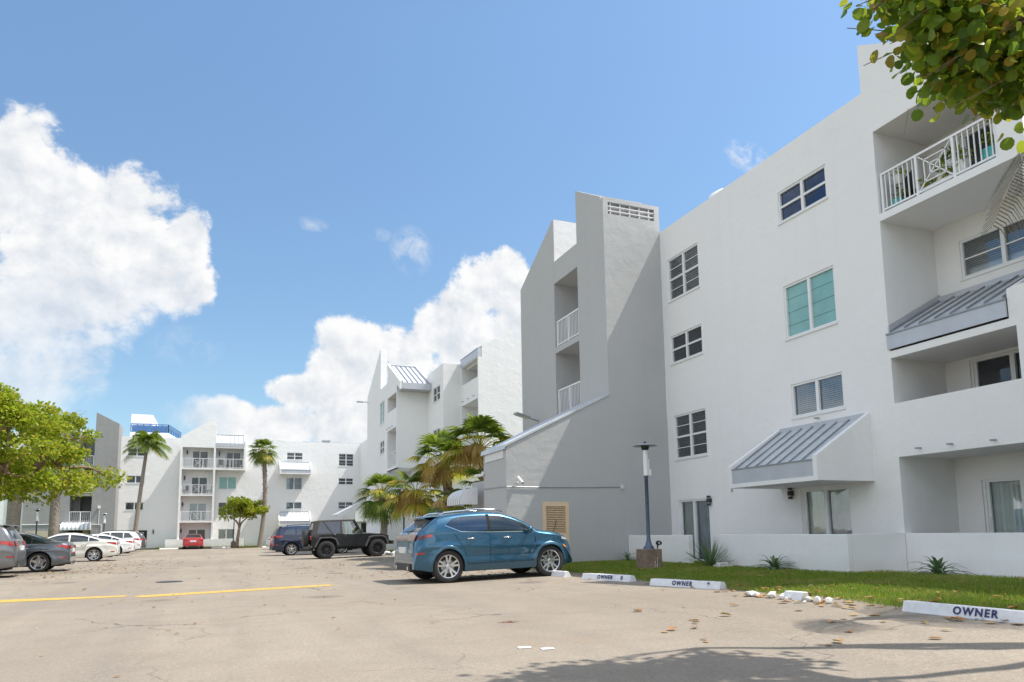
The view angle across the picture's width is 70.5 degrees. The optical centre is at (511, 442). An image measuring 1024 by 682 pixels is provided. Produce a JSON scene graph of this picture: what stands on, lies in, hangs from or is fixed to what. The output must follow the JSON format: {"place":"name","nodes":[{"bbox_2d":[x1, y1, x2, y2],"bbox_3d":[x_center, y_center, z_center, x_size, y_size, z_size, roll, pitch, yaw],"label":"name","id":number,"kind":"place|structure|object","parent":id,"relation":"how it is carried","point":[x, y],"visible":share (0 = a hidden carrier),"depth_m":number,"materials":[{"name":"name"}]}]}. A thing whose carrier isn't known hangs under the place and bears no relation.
{"place":"outdoors","nodes":[
{"label":"outdoors","id":0,"kind":"place"},
{"bbox_2d":[156,545,265,547],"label":"grass","id":1,"kind":"structure","parent":0,"point":[209,546],"depth_m":72.72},
{"bbox_2d":[0,0,1004,442],"label":"sky","id":2,"kind":"structure","parent":0,"point":[228,211],"materials":[{"name":"blue"}]},
{"bbox_2d":[0,547,1023,681],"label":"parking lot","id":3,"kind":"structure","parent":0,"point":[464,627],"depth_m":8.27,"materials":[{"name":"asphalt"}]},
{"bbox_2d":[0,524,26,570],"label":"grey suv","id":4,"kind":"object","parent":3,"relation":"on","point":[13,545],"visible":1,"depth_m":21.71,"materials":[{"name":"paint"}]},
{"bbox_2d":[19,532,75,571],"bbox_3d":[-17.914,3.830,25.420,4.426,1.413,2.219,2,-8,-25],"label":"grey sedan","id":5,"kind":"object","parent":3,"relation":"on","point":[43,553],"visible":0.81,"depth_m":25.27,"materials":[{"name":"paint"}]},
{"bbox_2d":[0,595,124,601],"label":"yellow line","id":6,"kind":"object","parent":3,"relation":"on","point":[21,600],"visible":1,"depth_m":13.70,"materials":[{"name":"paint"}]},
{"bbox_2d":[0,382,132,506],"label":"sea grape tree","id":7,"kind":"object","parent":3,"relation":"on","point":[47,443],"visible":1,"depth_m":24.53,"materials":[{"name":"green plant"}]},
{"bbox_2d":[47,533,119,560],"bbox_3d":[-22.503,5.238,36.419,4.929,1.453,2.220,2,-8,-25],"label":"white sedan","id":8,"kind":"object","parent":3,"relation":"on","point":[89,547],"visible":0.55,"depth_m":36.18,"materials":[{"name":"paint"}]},
{"bbox_2d":[102,513,106,531],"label":"lamp post","id":9,"kind":"object","parent":3,"relation":"on","point":[104,520],"visible":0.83,"depth_m":61.23,"materials":[{"name":"metal"}]},
{"bbox_2d":[90,534,134,553],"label":"white sedan","id":10,"kind":"object","parent":3,"relation":"on","point":[127,545],"visible":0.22,"depth_m":47.64,"materials":[{"name":"paint"}]},
{"bbox_2d":[99,530,141,553],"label":"white suv","id":11,"kind":"object","parent":3,"relation":"on","point":[129,534],"visible":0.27,"depth_m":54.12,"materials":[{"name":"paint"}]},
{"bbox_2d":[133,531,145,550],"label":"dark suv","id":12,"kind":"object","parent":3,"relation":"on","point":[142,537],"visible":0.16,"depth_m":62.34,"materials":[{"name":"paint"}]},
{"bbox_2d":[122,430,172,531],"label":"coconut palm","id":13,"kind":"object","parent":3,"relation":"on","point":[145,440],"visible":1,"depth_m":68.12,"materials":[{"name":"plant"}]},
{"bbox_2d":[181,534,204,548],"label":"red sedan","id":14,"kind":"object","parent":3,"relation":"on","point":[193,540],"visible":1,"depth_m":68.61,"materials":[{"name":"paint"}]},
{"bbox_2d":[134,584,330,596],"bbox_3d":[-5.661,3.086,15.185,4.112,0.001,0.528,5,-9,-39],"label":"yellow line","id":15,"kind":"object","parent":3,"relation":"on","point":[228,591],"visible":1,"depth_m":14.96,"materials":[{"name":"paint"}]},
{"bbox_2d":[231,514,235,547],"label":"lamp post","id":16,"kind":"object","parent":3,"relation":"on","point":[233,542],"visible":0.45,"depth_m":72.82,"materials":[{"name":"metal"}]},
{"bbox_2d":[217,496,270,547],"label":"sea grape tree","id":17,"kind":"object","parent":3,"relation":"on","point":[244,507],"visible":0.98,"depth_m":71.28,"materials":[{"name":"green plant"}]},
{"bbox_2d":[246,438,278,546],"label":"fan palm","id":18,"kind":"object","parent":3,"relation":"on","point":[262,457],"visible":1,"depth_m":72.33,"materials":[{"name":"plant"}]},
{"bbox_2d":[269,524,357,554],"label":"blue suv","id":19,"kind":"object","parent":3,"relation":"on","point":[286,540],"visible":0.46,"depth_m":41.79,"materials":[{"name":"paint"}]},
{"bbox_2d":[301,519,393,558],"bbox_3d":[-8.182,4.736,35.983,4.320,1.858,1.940,1,-7,-24],"label":"off roader","id":20,"kind":"object","parent":3,"relation":"on","point":[316,542],"visible":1,"depth_m":35.21,"materials":[{"name":"grey paint"}]},
{"bbox_2d":[317,521,339,532],"bbox_3d":[-8.871,4.085,35.054,1.120,0.580,0.100,1,-7,-24],"label":"rear plastic window","id":21,"kind":"structure","parent":20,"relation":"in","point":[334,526],"depth_m":35.09,"materials":[{"name":"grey plastic"}]},
{"bbox_2d":[351,472,406,550],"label":"fan palm","id":22,"kind":"object","parent":3,"relation":"on","point":[370,508],"visible":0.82,"depth_m":40.35,"materials":[{"name":"plant"}]},
{"bbox_2d":[377,470,443,523],"bbox_3d":[-4.408,3.239,33.542,3.222,4.040,3.347,-4,-8,24],"label":"fan palm","id":23,"kind":"object","parent":3,"relation":"on","point":[407,500],"visible":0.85,"depth_m":32.99,"materials":[{"name":"plant"}]},
{"bbox_2d":[418,488,471,515],"bbox_3d":[-2.693,3.441,30.925,2.686,2.919,2.880,2,-8,-22],"label":"fan palm","id":24,"kind":"object","parent":3,"relation":"on","point":[441,505],"visible":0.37,"depth_m":30.56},
{"bbox_2d":[394,501,571,582],"bbox_3d":[-0.711,2.372,17.927,4.169,1.906,2.266,1,-7,-24],"label":"blue suv","id":25,"kind":"object","parent":3,"relation":"on","point":[448,547],"visible":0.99,"depth_m":17.00,"materials":[{"name":"paint"}]},
{"bbox_2d":[0,554,1023,676],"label":"fallen leaves","id":26,"kind":"object","parent":3,"relation":"on","point":[847,601],"visible":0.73,"depth_m":11.25,"materials":[{"name":"brown plant"}]},
{"bbox_2d":[551,570,570,576],"bbox_3d":[1.134,3.136,17.406,0.210,0.136,0.734,3,-8,-28],"label":"wheel stop","id":27,"kind":"object","parent":3,"relation":"on","point":[556,573],"visible":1,"depth_m":17.19,"materials":[{"name":"white paint"}]},
{"bbox_2d":[582,573,635,581],"bbox_3d":[2.075,2.901,15.672,0.210,0.139,1.538,4,-9,-34],"label":"wheel stop","id":28,"kind":"object","parent":3,"relation":"on","point":[612,577],"visible":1,"depth_m":15.51,"materials":[{"name":"white paint"}]},
{"bbox_2d":[650,578,726,589],"bbox_3d":[3.223,2.598,13.400,0.210,0.140,1.693,4,-9,-34],"label":"wheel stop","id":29,"kind":"object","parent":3,"relation":"on","point":[717,585],"visible":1,"depth_m":13.24,"materials":[{"name":"white paint"}]},
{"bbox_2d":[746,591,759,596],"bbox_3d":[3.770,2.371,11.390,0.148,0.104,0.228,20,-18,-39],"label":"concrete chunk","id":30,"kind":"object","parent":3,"relation":"on","point":[752,593],"visible":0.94,"depth_m":11.34,"materials":[{"name":"white paint"}]},
{"bbox_2d":[767,591,775,597],"bbox_3d":[3.968,2.323,11.072,0.128,0.114,0.164,-6,-9,35],"label":"concrete chunk","id":31,"kind":"object","parent":3,"relation":"on","point":[771,594],"visible":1,"depth_m":11.02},
{"bbox_2d":[782,591,807,600],"bbox_3d":[4.175,2.250,10.672,0.164,0.130,0.369,3,-8,-27],"label":"concrete chunk","id":32,"kind":"object","parent":3,"relation":"on","point":[796,595],"visible":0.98,"depth_m":10.61,"materials":[{"name":"white paint"}]},
{"bbox_2d":[825,597,833,603],"bbox_3d":[4.411,2.196,10.091,0.123,0.108,0.095,0,-7,-3],"label":"concrete chunk","id":33,"kind":"object","parent":3,"relation":"on","point":[828,600],"visible":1,"depth_m":10.06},
{"bbox_2d":[839,0,1023,152],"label":"sea grape tree","id":34,"kind":"object","parent":3,"relation":"on","point":[972,51],"visible":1,"depth_m":6.58,"materials":[{"name":"green plant"}]},
{"bbox_2d":[902,600,1023,623],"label":"wheel stop","id":35,"kind":"object","parent":3,"relation":"on","point":[982,613],"visible":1,"depth_m":8.30,"materials":[{"name":"white paint"}]},
{"bbox_2d":[531,559,1023,610],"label":"lawn","id":36,"kind":"structure","parent":0,"point":[887,585],"depth_m":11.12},
{"bbox_2d":[472,191,671,562],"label":"stair tower","id":37,"kind":"structure","parent":36,"relation":"on","point":[594,402],"depth_m":24.26,"materials":[{"name":"grey paint"}]},
{"bbox_2d":[447,487,477,505],"bbox_3d":[-1.729,1.863,25.054,0.620,0.580,1.500,2,-8,-22],"label":"striped awning","id":38,"kind":"object","parent":37,"relation":"attached to","point":[463,497],"visible":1,"depth_m":24.44,"materials":[{"name":"fabric"}]},
{"bbox_2d":[513,412,538,421],"bbox_3d":[0.591,-1.027,28.800,1.022,0.336,0.360,2,-8,-22],"label":"flood light","id":39,"kind":"object","parent":37,"relation":"attached to","point":[521,415],"visible":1,"depth_m":28.65,"materials":[{"name":"grey metal"}]},
{"bbox_2d":[542,502,569,545],"bbox_3d":[1.356,2.821,22.456,0.900,1.990,0.139,2,-8,-22],"label":"louvre door","id":40,"kind":"structure","parent":37,"relation":"in","point":[555,514],"depth_m":22.52,"materials":[{"name":"beige paint"}]},
{"bbox_2d":[615,552,635,559],"bbox_3d":[3.742,3.662,22.799,1.181,0.519,0.902,0,-7,-7],"label":"spiky plant","id":41,"kind":"object","parent":36,"relation":"on","point":[627,555],"visible":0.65,"depth_m":22.79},
{"bbox_2d":[633,442,662,567],"bbox_3d":[3.503,1.633,18.771,0.630,3.360,0.630,2,-8,-22],"label":"lamp post","id":42,"kind":"object","parent":36,"relation":"on","point":[648,554],"visible":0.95,"depth_m":18.64,"materials":[{"name":"metal"}]},
{"bbox_2d":[628,535,693,562],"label":"patio wall","id":43,"kind":"structure","parent":36,"relation":"on","point":[675,548],"depth_m":21.16,"materials":[{"name":"white paint"}]},
{"bbox_2d":[683,538,735,565],"bbox_3d":[5.073,2.806,18.747,1.426,0.801,1.321,2,-8,-22],"label":"spiky plant","id":44,"kind":"object","parent":36,"relation":"on","point":[709,558],"visible":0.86,"depth_m":18.68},
{"bbox_2d":[713,562,731,566],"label":"paving block","id":45,"kind":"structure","parent":36,"relation":"on","point":[722,564],"depth_m":18.15,"materials":[{"name":"concrete"}]},
{"bbox_2d":[747,555,799,570],"bbox_3d":[6.045,2.866,16.694,1.437,0.611,1.330,2,-8,-22],"label":"spiky plant","id":46,"kind":"object","parent":36,"relation":"on","point":[774,563],"visible":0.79,"depth_m":16.61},
{"bbox_2d":[660,41,1023,576],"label":"apartment building","id":47,"kind":"structure","parent":36,"relation":"on","point":[844,345],"depth_m":17.09,"materials":[{"name":"white paint"}]},
{"bbox_2d":[668,243,699,303],"bbox_3d":[5.719,-5.578,23.920,0.265,1.510,1.770,2,-8,-22],"label":"window","id":48,"kind":"structure","parent":47,"relation":"in","point":[684,275],"depth_m":23.93,"materials":[{"name":"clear glass"}]},
{"bbox_2d":[670,324,702,365],"bbox_3d":[5.701,-3.179,23.602,0.150,0.990,1.770,2,-8,-22],"label":"window","id":49,"kind":"structure","parent":47,"relation":"in","point":[686,345],"depth_m":23.59,"materials":[{"name":"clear glass"}]},
{"bbox_2d":[674,408,707,460],"bbox_3d":[5.799,-0.244,23.260,0.265,1.500,1.770,2,-8,-22],"label":"window","id":50,"kind":"structure","parent":47,"relation":"in","point":[693,431],"depth_m":23.27,"materials":[{"name":"clear glass"}]},
{"bbox_2d":[679,498,710,560],"bbox_3d":[5.889,2.755,22.919,0.260,1.940,1.650,2,-8,-22],"label":"sliding door","id":51,"kind":"structure","parent":47,"relation":"in","point":[696,521],"depth_m":22.90,"materials":[{"name":"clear glass"}]},
{"bbox_2d":[777,165,827,225],"bbox_3d":[7.625,-6.483,19.034,0.150,0.930,1.760,2,-8,-22],"label":"window","id":52,"kind":"structure","parent":47,"relation":"in","point":[810,190],"depth_m":19.01,"materials":[{"name":"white glass"}]},
{"bbox_2d":[784,265,837,341],"bbox_3d":[7.676,-3.563,18.654,0.150,1.500,1.800,2,-8,-22],"label":"window","id":53,"kind":"structure","parent":47,"relation":"in","point":[810,301],"depth_m":18.63,"materials":[{"name":"glass"}]},
{"bbox_2d":[791,372,845,419],"bbox_3d":[7.782,-1.170,18.337,0.265,0.930,1.790,2,-8,-22],"label":"window","id":54,"kind":"structure","parent":47,"relation":"in","point":[825,394],"depth_m":18.32,"materials":[{"name":"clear glass"}]},
{"bbox_2d":[801,486,852,533],"bbox_3d":[7.892,2.097,17.920,0.260,1.960,1.600,2,-8,-22],"label":"sliding door","id":55,"kind":"structure","parent":47,"relation":"in","point":[824,510],"depth_m":17.96,"materials":[{"name":"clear glass"}]},
{"bbox_2d":[891,165,906,185],"bbox_3d":[8.870,-6.102,16.537,0.364,0.445,0.361,2,-8,-22],"label":"hanging basket","id":56,"kind":"object","parent":47,"relation":"hanging from","point":[901,178],"visible":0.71,"depth_m":16.46,"materials":[{"name":"white plant"}]},
{"bbox_2d":[890,185,908,207],"bbox_3d":[8.888,-5.619,16.534,0.489,0.625,0.468,2,-8,-22],"label":"planter","id":57,"kind":"object","parent":47,"relation":"on","point":[898,198],"visible":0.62,"depth_m":16.51,"materials":[{"name":"teal ceramic"}]},
{"bbox_2d":[904,170,921,200],"bbox_3d":[9.399,-5.758,16.672,0.500,0.920,0.480,-2,-7,8],"label":"balcony chair","id":58,"kind":"object","parent":47,"relation":"on","point":[911,183],"visible":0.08,"depth_m":16.62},
{"bbox_2d":[918,165,953,192],"bbox_3d":[9.164,-5.663,15.580,0.369,0.451,0.858,2,-8,-22],"label":"planter box","id":59,"kind":"object","parent":47,"relation":"on","point":[932,181],"visible":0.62,"depth_m":15.56,"materials":[{"name":"green plant"}]},
{"bbox_2d":[931,161,948,180],"bbox_3d":[9.267,-5.823,15.667,0.496,0.606,0.405,-2,-7,8],"label":"planter","id":60,"kind":"object","parent":47,"relation":"on","point":[938,173],"visible":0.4,"depth_m":15.59,"materials":[{"name":"white ceramic"}]},
{"bbox_2d":[940,141,965,170],"bbox_3d":[9.836,-6.405,16.215,0.447,0.579,0.572,6,-10,-44],"label":"planter","id":61,"kind":"object","parent":47,"relation":"on","point":[949,161],"visible":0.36,"depth_m":16.19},
{"bbox_2d":[955,144,973,175],"bbox_3d":[9.406,-5.854,15.116,0.458,0.688,0.410,2,-8,-22],"label":"planter","id":62,"kind":"object","parent":47,"relation":"on","point":[962,162],"visible":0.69,"depth_m":14.99,"materials":[{"name":"white ceramic"}]},
{"bbox_2d":[959,121,991,168],"bbox_3d":[10.747,-6.308,15.895,0.100,1.760,1.750,2,-8,-22],"label":"sliding door","id":63,"kind":"structure","parent":47,"relation":"in","point":[976,135],"depth_m":16.47,"materials":[{"name":"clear glass"}]},
{"bbox_2d":[981,132,995,162],"bbox_3d":[9.648,-5.927,14.565,0.458,0.730,0.402,2,-8,-22],"label":"planter","id":64,"kind":"object","parent":47,"relation":"on","point":[984,156],"visible":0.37,"depth_m":14.52,"materials":[{"name":"teal ceramic"}]},
{"bbox_2d":[959,216,1023,281],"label":"window","id":65,"kind":"structure","parent":47,"relation":"in","point":[1004,246],"depth_m":16.01,"materials":[{"name":"clear glass"}]},
{"bbox_2d":[970,349,1021,387],"bbox_3d":[10.752,-1.000,15.426,0.100,1.950,1.850,2,-8,-22],"label":"sliding door","id":66,"kind":"structure","parent":47,"relation":"in","point":[1002,367],"depth_m":15.87,"materials":[{"name":"clear glass"}]},
{"bbox_2d":[982,477,1023,532],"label":"sliding door","id":67,"kind":"structure","parent":47,"relation":"in","point":[987,486],"depth_m":15.71,"materials":[{"name":"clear glass"}]},
{"bbox_2d":[695,560,1022,580],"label":"patio slab","id":68,"kind":"structure","parent":36,"relation":"on","point":[969,574],"depth_m":13.90,"materials":[{"name":"concrete"}]},
{"bbox_2d":[717,533,907,572],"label":"patio wall","id":69,"kind":"structure","parent":68,"relation":"on","point":[855,552],"depth_m":15.82,"materials":[{"name":"white paint"}]},
{"bbox_2d":[912,556,975,575],"bbox_3d":[8.438,2.555,14.167,1.417,0.676,1.376,2,-8,-22],"label":"spiky plant","id":70,"kind":"object","parent":36,"relation":"on","point":[938,565],"visible":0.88,"depth_m":14.17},
{"bbox_2d":[971,152,1023,257],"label":"coconut palm","id":71,"kind":"object","parent":36,"relation":"on","point":[1013,177],"visible":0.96,"depth_m":8.72,"materials":[{"name":"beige plant"}]},
{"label":"side lawn","id":72,"kind":"structure","parent":0,"visible":0},
{"bbox_2d":[332,499,366,533],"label":"lean to shed","id":73,"kind":"object","parent":72,"relation":"on","point":[360,523],"visible":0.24,"depth_m":59.30,"materials":[{"name":"white paint"}]},
{"bbox_2d":[357,523,365,532],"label":"door","id":74,"kind":"structure","parent":73,"relation":"in","point":[362,525],"depth_m":59.76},
{"bbox_2d":[403,429,478,500],"bbox_3d":[-3.084,2.269,33.237,4.096,5.829,3.535,-8,-10,44],"label":"fan palm","id":75,"kind":"object","parent":72,"relation":"on","point":[429,472],"visible":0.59,"depth_m":32.82,"materials":[{"name":"plant"}]},
{"bbox_2d":[452,467,483,510],"bbox_3d":[-1.025,2.738,29.122,2.985,3.824,3.218,2,-8,-22],"label":"fan palm","id":76,"kind":"object","parent":72,"relation":"on","point":[470,470],"visible":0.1,"depth_m":29.16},
{"bbox_2d":[434,411,512,479],"bbox_3d":[-1.388,1.734,31.524,4.416,6.403,4.660,2,-8,-22],"label":"fan palm","id":77,"kind":"object","parent":72,"relation":"on","point":[469,455],"visible":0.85,"depth_m":30.89,"materials":[{"name":"plant"}]},
{"bbox_2d":[366,329,666,550],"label":"apartment building","id":78,"kind":"structure","parent":72,"relation":"on","point":[408,405],"depth_m":45.56,"materials":[{"name":"white paint"}]},
{"bbox_2d":[379,401,383,425],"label":"window","id":79,"kind":"structure","parent":78,"relation":"in","point":[382,404],"depth_m":50.64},
{"bbox_2d":[379,440,383,455],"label":"window","id":80,"kind":"structure","parent":78,"relation":"in","point":[381,443],"depth_m":50.21,"materials":[{"name":"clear glass"}]},
{"bbox_2d":[432,385,439,403],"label":"window","id":81,"kind":"structure","parent":78,"relation":"in","point":[436,391],"depth_m":45.41,"materials":[{"name":"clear glass"}]},
{"label":"left lawn","id":82,"kind":"structure","parent":0,"visible":0},
{"bbox_2d":[6,452,51,531],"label":"royal palm","id":83,"kind":"object","parent":82,"relation":"on","point":[13,515],"visible":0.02,"depth_m":50.27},
{"bbox_2d":[34,508,40,534],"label":"lamp post","id":84,"kind":"object","parent":82,"relation":"on","point":[37,515],"visible":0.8,"depth_m":50.98,"materials":[{"name":"metal"}]},
{"bbox_2d":[35,452,94,536],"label":"royal palm","id":85,"kind":"object","parent":82,"relation":"on","point":[54,515],"visible":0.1,"depth_m":51.25,"materials":[{"name":"plant"}]},
{"bbox_2d":[21,413,123,537],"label":"stair tower","id":86,"kind":"structure","parent":82,"relation":"on","point":[105,452],"depth_m":69.96,"materials":[{"name":"grey paint"}]},
{"bbox_2d":[25,531,47,537],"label":"garage door","id":87,"kind":"structure","parent":86,"relation":"in","point":[41,533],"depth_m":67.55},
{"bbox_2d":[60,522,90,529],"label":"striped awning","id":88,"kind":"object","parent":86,"relation":"attached to","point":[77,526],"visible":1,"depth_m":67.79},
{"bbox_2d":[72,530,88,533],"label":"entrance door","id":89,"kind":"structure","parent":86,"relation":"in","point":[73,531],"depth_m":69.21,"materials":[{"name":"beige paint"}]},
{"label":"far lawn","id":90,"kind":"structure","parent":0,"visible":0},
{"bbox_2d":[165,538,243,548],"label":"patio wall","id":91,"kind":"structure","parent":90,"relation":"on","point":[207,542],"depth_m":73.39,"materials":[{"name":"white paint"}]},
{"bbox_2d":[117,418,366,548],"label":"apartment building","id":92,"kind":"structure","parent":90,"relation":"on","point":[308,482],"depth_m":75.89,"materials":[{"name":"white paint"}]},
{"bbox_2d":[124,502,143,510],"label":"window","id":93,"kind":"structure","parent":92,"relation":"in","point":[129,506],"depth_m":72.66,"materials":[{"name":"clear glass"}]},
{"bbox_2d":[126,475,144,483],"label":"window","id":94,"kind":"structure","parent":92,"relation":"in","point":[136,479],"depth_m":72.97,"materials":[{"name":"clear glass"}]},
{"bbox_2d":[128,448,144,456],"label":"window","id":95,"kind":"structure","parent":92,"relation":"in","point":[139,454],"depth_m":73.34,"materials":[{"name":"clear glass"}]},
{"bbox_2d":[130,530,147,545],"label":"sliding door","id":96,"kind":"structure","parent":92,"relation":"in","point":[145,532],"depth_m":72.75,"materials":[{"name":"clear glass"}]},
{"bbox_2d":[130,414,180,437],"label":"rooftop penthouse","id":97,"kind":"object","parent":92,"relation":"on","point":[149,424],"visible":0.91,"depth_m":83.75,"materials":[{"name":"white paint"}]},
{"bbox_2d":[187,529,205,537],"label":"sliding door","id":98,"kind":"structure","parent":92,"relation":"in","point":[190,531],"depth_m":74.57,"materials":[{"name":"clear glass"}]},
{"bbox_2d":[188,503,206,520],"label":"sliding door","id":99,"kind":"structure","parent":92,"relation":"in","point":[192,506],"depth_m":74.82,"materials":[{"name":"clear glass"}]},
{"bbox_2d":[190,477,206,492],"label":"sliding door","id":100,"kind":"structure","parent":92,"relation":"in","point":[200,482],"depth_m":75.12,"materials":[{"name":"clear glass"}]},
{"bbox_2d":[191,451,207,467],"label":"sliding door","id":101,"kind":"structure","parent":92,"relation":"in","point":[195,454],"depth_m":75.45,"materials":[{"name":"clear glass"}]},
{"bbox_2d":[217,502,233,515],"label":"window","id":102,"kind":"structure","parent":92,"relation":"in","point":[220,504],"depth_m":75.69,"materials":[{"name":"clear glass"}]},
{"bbox_2d":[218,529,232,538],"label":"window","id":103,"kind":"structure","parent":92,"relation":"in","point":[222,533],"depth_m":75.56,"materials":[{"name":"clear glass"}]},
{"bbox_2d":[218,477,236,489],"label":"window","id":104,"kind":"structure","parent":92,"relation":"in","point":[225,483],"depth_m":76.15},
{"bbox_2d":[225,452,240,468],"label":"sliding door","id":105,"kind":"structure","parent":92,"relation":"in","point":[229,455],"depth_m":76.67,"materials":[{"name":"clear glass"}]},
{"bbox_2d":[285,502,301,509],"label":"window","id":106,"kind":"structure","parent":92,"relation":"in","point":[289,505],"depth_m":78.40,"materials":[{"name":"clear glass"}]},
{"bbox_2d":[286,477,301,489],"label":"window","id":107,"kind":"structure","parent":92,"relation":"in","point":[291,483],"depth_m":78.68,"materials":[{"name":"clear glass"}]},
{"bbox_2d":[287,452,302,459],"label":"window","id":108,"kind":"structure","parent":92,"relation":"in","point":[290,455],"depth_m":78.99,"materials":[{"name":"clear glass"}]},
{"bbox_2d":[338,478,352,484],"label":"window","id":109,"kind":"structure","parent":92,"relation":"in","point":[341,481],"depth_m":80.69,"materials":[{"name":"clear glass"}]},
{"bbox_2d":[338,502,352,508],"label":"window","id":110,"kind":"structure","parent":92,"relation":"in","point":[341,505],"depth_m":80.40,"materials":[{"name":"clear glass"}]},
{"bbox_2d":[339,454,353,466],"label":"window","id":111,"kind":"structure","parent":92,"relation":"in","point":[345,460],"depth_m":81.02,"materials":[{"name":"clear glass"}]},
{"label":"ground","id":112,"kind":"structure","parent":0,"visible":0},
{"bbox_2d":[0,429,92,531],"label":"apartment building","id":113,"kind":"structure","parent":112,"relation":"on","point":[3,507],"depth_m":67.20,"materials":[{"name":"white paint"}]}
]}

